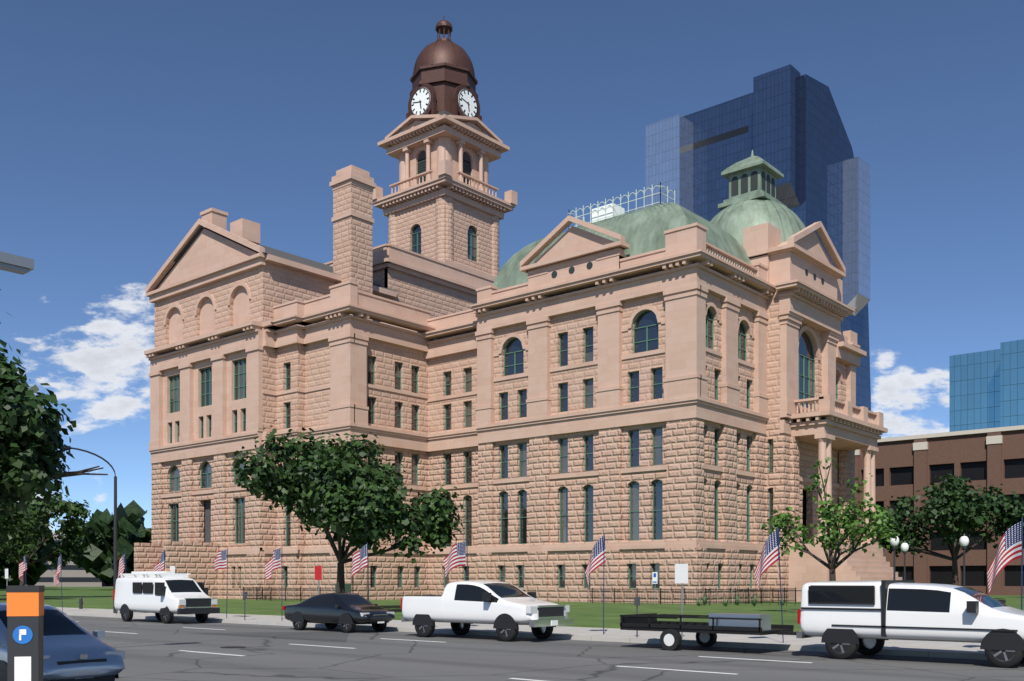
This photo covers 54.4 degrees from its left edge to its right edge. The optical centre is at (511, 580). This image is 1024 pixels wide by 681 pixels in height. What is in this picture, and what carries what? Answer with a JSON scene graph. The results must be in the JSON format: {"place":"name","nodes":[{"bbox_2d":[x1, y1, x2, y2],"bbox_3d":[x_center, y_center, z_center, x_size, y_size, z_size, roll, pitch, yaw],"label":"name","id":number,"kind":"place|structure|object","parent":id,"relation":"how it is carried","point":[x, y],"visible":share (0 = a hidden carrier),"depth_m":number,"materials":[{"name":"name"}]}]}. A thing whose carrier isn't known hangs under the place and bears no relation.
{"place":"outdoors","nodes":[
{"label":"outdoors","id":0,"kind":"place"},
{"bbox_2d":[0,500,37,547],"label":"tree","id":1,"kind":"object","parent":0,"point":[5,518],"depth_m":85.89,"materials":[{"name":"green plant"}]},
{"bbox_2d":[0,492,97,584],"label":"tree","id":2,"kind":"object","parent":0,"point":[76,510],"depth_m":96.69,"materials":[{"name":"green plant"}]},
{"bbox_2d":[0,289,107,521],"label":"tree","id":3,"kind":"object","parent":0,"point":[31,440],"depth_m":12.23,"materials":[{"name":"green plant"}]},
{"bbox_2d":[18,494,103,527],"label":"cloud","id":4,"kind":"structure","parent":0,"point":[100,498],"depth_m":4200.00,"materials":[{"name":"white"}]},
{"bbox_2d":[17,284,153,432],"bbox_3d":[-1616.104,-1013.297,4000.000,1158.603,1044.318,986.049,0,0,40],"label":"cloud","id":5,"kind":"structure","parent":0,"point":[117,359],"depth_m":4000.00,"materials":[{"name":"white"}]},
{"bbox_2d":[367,543,368,600],"bbox_3d":[-5.845,0.145,40.534,0.177,3.410,0.030,0,0,40],"label":"flag pole","id":6,"kind":"object","parent":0,"point":[368,573],"visible":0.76,"depth_m":40.54,"materials":[{"name":"grey metal"}]},
{"bbox_2d":[466,539,467,580],"bbox_3d":[-1.636,0.145,36.813,0.043,3.410,0.118,0,0,40],"label":"flag pole","id":7,"kind":"object","parent":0,"point":[467,562],"visible":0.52,"depth_m":36.79,"materials":[{"name":"grey metal"}]},
{"bbox_2d":[0,586,1023,631],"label":"lawn","id":8,"kind":"structure","parent":0,"point":[585,614],"depth_m":62.90,"materials":[{"name":"green plant"}]},
{"bbox_2d":[335,583,350,592],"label":"utility box","id":9,"kind":"object","parent":8,"relation":"on","point":[347,587],"visible":0.14,"depth_m":74.27,"materials":[{"name":"green metal"}]},
{"bbox_2d":[225,420,469,592],"bbox_3d":[-9.520,-3.365,54.822,12.915,10.466,12.203,0,0,40],"label":"oak tree","id":10,"kind":"object","parent":8,"relation":"on","point":[365,489],"depth_m":52.03,"materials":[{"name":"green plant"}]},
{"bbox_2d":[243,587,795,604],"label":"iron fence","id":11,"kind":"object","parent":8,"relation":"on","point":[271,593],"visible":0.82,"depth_m":74.17,"materials":[{"name":"black metal"}]},
{"bbox_2d":[652,572,656,583],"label":"sign panel","id":12,"kind":"object","parent":8,"relation":"on","point":[654,578],"visible":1,"depth_m":67.96,"materials":[{"name":"white metal"}]},
{"bbox_2d":[694,593,785,605],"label":"shrubs","id":13,"kind":"object","parent":8,"relation":"on","point":[704,602],"visible":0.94,"depth_m":65.94,"materials":[{"name":"green plant"}]},
{"bbox_2d":[738,590,800,604],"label":"ramp rail","id":14,"kind":"object","parent":8,"relation":"on","point":[767,590],"visible":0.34,"depth_m":67.50,"materials":[{"name":"black metal"}]},
{"bbox_2d":[761,457,903,580],"bbox_3d":[16.405,-2.191,51.021,7.030,8.120,6.225,0,0,40],"label":"young tree","id":15,"kind":"object","parent":8,"relation":"on","point":[846,514],"depth_m":50.08,"materials":[{"name":"green plant"}]},
{"bbox_2d":[892,534,966,586],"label":"lamp posts","id":16,"kind":"object","parent":8,"relation":"on","point":[905,552],"visible":0.56,"depth_m":55.54,"materials":[{"name":"black metal"}]},
{"bbox_2d":[890,536,968,550],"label":"lamp globes","id":17,"kind":"object","parent":16,"relation":"on","point":[963,540],"visible":0.88,"depth_m":55.41,"materials":[{"name":"white glass"}]},
{"bbox_2d":[876,473,1023,585],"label":"tree","id":18,"kind":"object","parent":8,"relation":"on","point":[951,495],"depth_m":87.99,"materials":[{"name":"green plant"}]},
{"bbox_2d":[0,0,1023,531],"label":"sky","id":19,"kind":"structure","parent":0,"point":[123,122],"materials":[{"name":"blue"}]},
{"bbox_2d":[56,607,987,659],"bbox_3d":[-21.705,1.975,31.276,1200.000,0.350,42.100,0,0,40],"label":"sidewalk","id":20,"kind":"structure","parent":0,"point":[958,650],"depth_m":32.36,"materials":[{"name":"concrete"}]},
{"bbox_2d":[0,251,33,274],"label":"street light","id":21,"kind":"object","parent":20,"relation":"on","point":[13,263],"visible":1,"depth_m":21.95,"materials":[{"name":"grey metal"}]},
{"bbox_2d":[19,556,26,582],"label":"flag","id":22,"kind":"object","parent":20,"relation":"on","point":[21,567],"visible":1,"depth_m":60.05,"materials":[{"name":"multicoloured fabric"}]},
{"bbox_2d":[7,615,42,680],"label":"pay station","id":23,"kind":"object","parent":20,"relation":"on","point":[33,648],"visible":0.6,"depth_m":9.12,"materials":[{"name":"grey metal"}]},
{"bbox_2d":[14,629,30,680],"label":"parking meter label","id":24,"kind":"object","parent":23,"relation":"attached to","point":[22,668],"visible":1,"depth_m":9.10,"materials":[{"name":"white plastic"}]},
{"bbox_2d":[13,626,32,643],"bbox_3d":[-4.473,0.500,9.103,0.004,0.170,0.170,0,0,76],"label":"parking sign","id":25,"kind":"object","parent":23,"relation":"attached to","point":[27,638],"visible":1,"depth_m":9.10,"materials":[{"name":"blue plastic"}]},
{"bbox_2d":[7,592,43,615],"bbox_3d":[-4.501,0.220,9.215,0.228,0.220,0.268,0,0,76],"label":"parking meter top","id":26,"kind":"object","parent":23,"relation":"on","point":[25,603],"visible":0.93,"depth_m":9.11,"materials":[{"name":"orange plastic"}]},
{"bbox_2d":[6,585,44,591],"bbox_3d":[-4.501,0.080,9.215,0.236,0.060,0.276,0,0,76],"label":"parking meter cap","id":27,"kind":"object","parent":26,"relation":"on","point":[26,588],"visible":0.93,"depth_m":9.11,"materials":[{"name":"black metal"}]},
{"bbox_2d":[54,556,60,585],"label":"flag","id":28,"kind":"object","parent":20,"relation":"on","point":[56,577],"visible":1,"depth_m":57.53,"materials":[{"name":"multicoloured fabric"}]},
{"bbox_2d":[60,554,62,610],"bbox_3d":[-25.891,0.145,57.200,0.032,3.410,0.175,0,0,32],"label":"flag pole","id":29,"kind":"object","parent":20,"relation":"on","point":[61,580],"visible":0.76,"depth_m":57.19,"materials":[{"name":"grey metal"}]},
{"bbox_2d":[79,597,82,608],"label":"fire hydrants","id":30,"kind":"object","parent":20,"relation":"on","point":[80,602],"visible":0.33,"depth_m":62.09,"materials":[{"name":"grey metal"}]},
{"bbox_2d":[57,445,117,612],"bbox_3d":[-22.653,-2.590,52.997,0.320,8.880,3.455,0,0,40],"label":"street light","id":31,"kind":"object","parent":20,"relation":"on","point":[115,533],"visible":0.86,"depth_m":54.15,"materials":[{"name":"grey metal"}]},
{"bbox_2d":[118,553,124,577],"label":"flag","id":32,"kind":"object","parent":20,"relation":"on","point":[121,567],"visible":0.94,"depth_m":52.96,"materials":[{"name":"multicoloured fabric"}]},
{"bbox_2d":[154,550,165,570],"bbox_3d":[-17.694,-0.641,50.033,1.066,1.700,0.233,0,0,40],"label":"flag","id":33,"kind":"object","parent":20,"relation":"on","point":[159,566],"visible":0.64,"depth_m":49.91,"materials":[{"name":"multicoloured fabric"}]},
{"bbox_2d":[214,549,226,570],"bbox_3d":[-13.886,-0.832,47.274,1.524,1.242,0.150,0,0,54],"label":"flag","id":34,"kind":"object","parent":20,"relation":"on","point":[220,560],"visible":1,"depth_m":47.17,"materials":[{"name":"multicoloured fabric"}]},
{"bbox_2d":[226,547,227,617],"bbox_3d":[-13.400,0.145,46.825,0.239,3.410,0.032,0,0,62],"label":"flag pole","id":35,"kind":"object","parent":20,"relation":"on","point":[227,578],"visible":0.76,"depth_m":46.79,"materials":[{"name":"grey metal"}]},
{"bbox_2d":[265,548,280,579],"bbox_3d":[-10.504,-0.707,44.106,1.321,1.454,0.248,0,0,46],"label":"flag","id":36,"kind":"object","parent":20,"relation":"on","point":[273,563],"visible":1,"depth_m":44.06,"materials":[{"name":"multicoloured fabric"}]},
{"bbox_2d":[7,562,682,638],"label":"sign posts","id":37,"kind":"object","parent":20,"relation":"on","point":[681,598],"visible":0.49,"depth_m":30.48,"materials":[{"name":"grey metal"}]},
{"bbox_2d":[5,564,687,582],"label":"signs","id":38,"kind":"object","parent":37,"relation":"attached to","point":[681,573],"depth_m":30.56,"materials":[{"name":"white metal"}]},
{"bbox_2d":[351,544,367,580],"bbox_3d":[-6.333,-0.698,41.032,1.301,1.575,0.241,0,0,54],"label":"flag","id":39,"kind":"object","parent":20,"relation":"on","point":[359,560],"visible":1,"depth_m":41.03,"materials":[{"name":"multicoloured fabric"}]},
{"bbox_2d":[116,592,639,636],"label":"parking meters","id":40,"kind":"object","parent":20,"relation":"on","point":[636,601],"visible":0.52,"depth_m":31.31,"materials":[{"name":"grey metal"}]},
{"bbox_2d":[444,541,465,577],"bbox_3d":[-2.137,-0.745,37.281,1.397,1.372,0.139,0,0,52],"label":"flag","id":41,"kind":"object","parent":20,"relation":"on","point":[455,557],"visible":1,"depth_m":37.26,"materials":[{"name":"multicoloured fabric"}]},
{"bbox_2d":[585,535,605,588],"bbox_3d":[2.740,-0.598,33.414,0.933,1.820,0.290,0,0,56],"label":"flag","id":42,"kind":"object","parent":20,"relation":"on","point":[598,553],"visible":1,"depth_m":33.22,"materials":[{"name":"multicoloured fabric"}]},
{"bbox_2d":[754,528,779,591],"bbox_3d":[7.381,-0.578,28.919,0.821,1.863,0.277,0,0,56],"label":"flag","id":43,"kind":"object","parent":20,"relation":"on","point":[769,557],"visible":1,"depth_m":28.79,"materials":[{"name":"multicoloured fabric"}]},
{"bbox_2d":[777,528,783,642],"bbox_3d":[7.718,0.145,28.604,0.181,3.410,0.032,0,0,4],"label":"flag pole","id":44,"kind":"object","parent":20,"relation":"on","point":[780,581],"visible":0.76,"depth_m":28.59,"materials":[{"name":"grey metal"}]},
{"bbox_2d":[987,522,1021,593],"bbox_3d":[12.218,-0.541,24.696,0.865,1.815,0.222,0,0,52],"label":"flag","id":45,"kind":"object","parent":20,"relation":"on","point":[1009,549],"visible":1,"depth_m":24.66,"materials":[{"name":"multicoloured fabric"}]},
{"bbox_2d":[1021,518,1022,609],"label":"flag pole","id":46,"kind":"object","parent":20,"relation":"on","point":[1021,560],"visible":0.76,"depth_m":24.36,"materials":[{"name":"grey metal"}]},
{"bbox_2d":[68,615,1023,680],"bbox_3d":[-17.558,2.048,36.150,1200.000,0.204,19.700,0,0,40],"label":"road","id":47,"kind":"structure","parent":0,"point":[152,647],"depth_m":24.10,"materials":[{"name":"grey asphalt"}]},
{"bbox_2d":[0,603,124,680],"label":"car","id":48,"kind":"object","parent":47,"relation":"on","point":[73,650],"visible":0.65,"depth_m":15.84,"materials":[{"name":"grey paint"}]},
{"bbox_2d":[113,570,219,623],"bbox_3d":[-16.126,0.740,46.225,5.920,2.420,2.440,0,0,40],"label":"white van","id":49,"kind":"object","parent":47,"relation":"on","point":[165,596],"visible":1,"depth_m":45.31,"materials":[{"name":"white paint"}]},
{"bbox_2d":[220,646,245,647],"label":"manholes","id":50,"kind":"object","parent":47,"relation":"on","point":[234,647],"visible":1,"depth_m":28.68,"materials":[{"name":"grey metal"}]},
{"bbox_2d":[282,592,394,632],"bbox_3d":[-6.672,1.209,38.309,4.860,1.482,1.980,0,0,40],"label":"black sedan","id":51,"kind":"object","parent":47,"relation":"on","point":[347,611],"visible":1,"depth_m":37.49,"materials":[{"name":"black paint"}]},
{"bbox_2d":[76,621,811,680],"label":"road markings","id":52,"kind":"object","parent":47,"relation":"on","point":[509,678],"visible":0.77,"depth_m":24.67,"materials":[{"name":"white paint"}]},
{"bbox_2d":[401,580,572,641],"bbox_3d":[-0.939,0.976,33.365,6.020,1.948,2.500,0,0,40],"label":"pickup truck","id":53,"kind":"object","parent":47,"relation":"on","point":[504,608],"visible":1,"depth_m":32.49,"materials":[{"name":"white paint"}]},
{"bbox_2d":[620,613,795,634],"bbox_3d":[5.831,1.225,27.603,5.500,0.450,1.960,0,0,40],"label":"trailer","id":54,"kind":"object","parent":47,"relation":"on","point":[645,622],"visible":0.96,"depth_m":27.46,"materials":[{"name":"black metal"}]},
{"bbox_2d":[660,629,716,650],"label":"trailer tires","id":55,"kind":"object","parent":54,"relation":"attached to","point":[677,643],"visible":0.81,"depth_m":27.55,"materials":[{"name":"black rubber"}]},
{"bbox_2d":[664,633,709,645],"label":"wheel hubs","id":56,"kind":"object","parent":55,"relation":"attached to","point":[669,639],"visible":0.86,"depth_m":27.53,"materials":[{"name":"white metal"}]},
{"bbox_2d":[709,613,770,630],"bbox_3d":[6.100,1.115,26.685,1.500,0.430,0.650,0,0,40],"label":"metal box","id":57,"kind":"object","parent":54,"relation":"on","point":[766,622],"visible":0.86,"depth_m":26.35,"materials":[{"name":"grey metal"}]},
{"bbox_2d":[796,580,1023,667],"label":"pickup","id":58,"kind":"object","parent":47,"relation":"on","point":[845,619],"visible":1,"depth_m":23.52,"materials":[{"name":"white paint"}]},
{"bbox_2d":[603,556,603,634],"bbox_3d":[3.042,0.145,33.001,0.029,3.410,0.136,0,0,16],"label":"flag pole","id":59,"kind":"object","parent":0,"point":[603,595],"visible":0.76,"depth_m":32.98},
{"bbox_2d":[683,64,870,410],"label":"glass tower","id":60,"kind":"structure","parent":0,"point":[796,133],"depth_m":363.20,"materials":[{"name":"blue glass"}]},
{"bbox_2d":[693,125,747,149],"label":"glass tower slot","id":61,"kind":"object","parent":60,"relation":"attached to","point":[721,137],"visible":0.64,"depth_m":371.85,"materials":[{"name":"grey glass"}]},
{"bbox_2d":[646,114,870,315],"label":"glass tower bays","id":62,"kind":"object","parent":60,"relation":"attached to","point":[669,152],"visible":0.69,"depth_m":374.90,"materials":[{"name":"blue glass"}]},
{"bbox_2d":[871,352,948,437],"bbox_3d":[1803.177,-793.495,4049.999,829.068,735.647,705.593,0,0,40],"label":"cloud","id":63,"kind":"structure","parent":0,"point":[898,387],"depth_m":4050.00,"materials":[{"name":"white"}]},
{"bbox_2d":[855,430,1023,594],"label":"brick building","id":64,"kind":"structure","parent":0,"point":[957,451],"depth_m":128.43,"materials":[{"name":"brown brick"}]},
{"bbox_2d":[855,425,1023,454],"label":"brick building caps","id":65,"kind":"object","parent":64,"relation":"attached to","point":[997,439],"visible":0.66,"depth_m":127.73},
{"bbox_2d":[862,459,1023,585],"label":"windows","id":66,"kind":"structure","parent":64,"relation":"attached to","point":[976,575],"depth_m":127.89,"materials":[{"name":"black glass"}]},
{"bbox_2d":[949,339,1023,431],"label":"teal building","id":67,"kind":"structure","parent":0,"point":[986,389],"depth_m":251.80,"materials":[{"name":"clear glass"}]},
{"label":"ground","id":68,"kind":"structure","parent":0,"visible":0},
{"bbox_2d":[35,536,101,586],"bbox_3d":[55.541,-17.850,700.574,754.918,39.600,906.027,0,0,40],"label":"buildings","id":69,"kind":"structure","parent":68,"relation":"on","point":[69,573],"depth_m":292.83,"materials":[{"name":"grey concrete"}]},
{"bbox_2d":[38,540,102,581],"bbox_3d":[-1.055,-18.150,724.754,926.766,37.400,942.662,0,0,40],"label":"building windows","id":70,"kind":"structure","parent":69,"relation":"attached to","point":[71,579],"depth_m":292.77,"materials":[{"name":"grey"}]},
{"bbox_2d":[0,500,151,588],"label":"tree line","id":71,"kind":"object","parent":68,"relation":"on","point":[131,529],"visible":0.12,"depth_m":171.67,"materials":[{"name":"green plant"}]},
{"bbox_2d":[102,582,112,585],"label":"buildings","id":72,"kind":"structure","parent":68,"relation":"on","point":[104,584],"depth_m":318.96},
{"bbox_2d":[144,114,901,601],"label":"courthouse","id":73,"kind":"structure","parent":68,"relation":"on","point":[682,282],"depth_m":84.59,"materials":[{"name":"beige stone"}]},
{"bbox_2d":[406,23,481,129],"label":"clock tower dome","id":74,"kind":"structure","parent":73,"relation":"attached to","point":[444,83],"depth_m":116.15,"materials":[{"name":"brown metal"}]},
{"bbox_2d":[413,20,474,76],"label":"dome","id":75,"kind":"object","parent":73,"relation":"on","point":[443,50],"visible":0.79,"depth_m":116.53,"materials":[{"name":"brown metal"}]},
{"bbox_2d":[411,87,477,116],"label":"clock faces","id":76,"kind":"object","parent":73,"relation":"attached to","point":[429,101],"visible":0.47,"depth_m":116.53,"materials":[{"name":"white glass"}]},
{"bbox_2d":[154,110,805,543],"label":"trim","id":77,"kind":"structure","parent":73,"relation":"attached to","point":[284,256],"depth_m":95.91,"materials":[{"name":"brown stone"}]},
{"bbox_2d":[171,87,812,587],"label":"window frames","id":78,"kind":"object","parent":73,"relation":"attached to","point":[650,318],"depth_m":83.66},
{"bbox_2d":[134,184,854,603],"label":"courthouse wall","id":79,"kind":"structure","parent":73,"relation":"attached to","point":[684,476],"depth_m":85.33,"materials":[{"name":"beige stone"}]},
{"bbox_2d":[170,158,838,588],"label":"windows","id":80,"kind":"structure","parent":73,"relation":"attached to","point":[502,446],"depth_m":84.60,"materials":[{"name":"green glass"}]},
{"bbox_2d":[417,160,823,284],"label":"louvers","id":81,"kind":"object","parent":73,"relation":"attached to","point":[744,183],"visible":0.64,"depth_m":86.85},
{"bbox_2d":[493,202,750,306],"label":"dome","id":82,"kind":"object","parent":73,"relation":"on","point":[634,236],"visible":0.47,"depth_m":77.82,"materials":[{"name":"green metal"}]},
{"bbox_2d":[496,160,801,286],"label":"roof","id":83,"kind":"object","parent":73,"relation":"attached to","point":[759,167],"visible":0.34,"depth_m":85.80,"materials":[{"name":"green metal"}]},
{"bbox_2d":[710,150,805,245],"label":"dome","id":84,"kind":"object","parent":73,"relation":"on","point":[743,220],"visible":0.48,"depth_m":83.97,"materials":[{"name":"green metal"}]}
]}

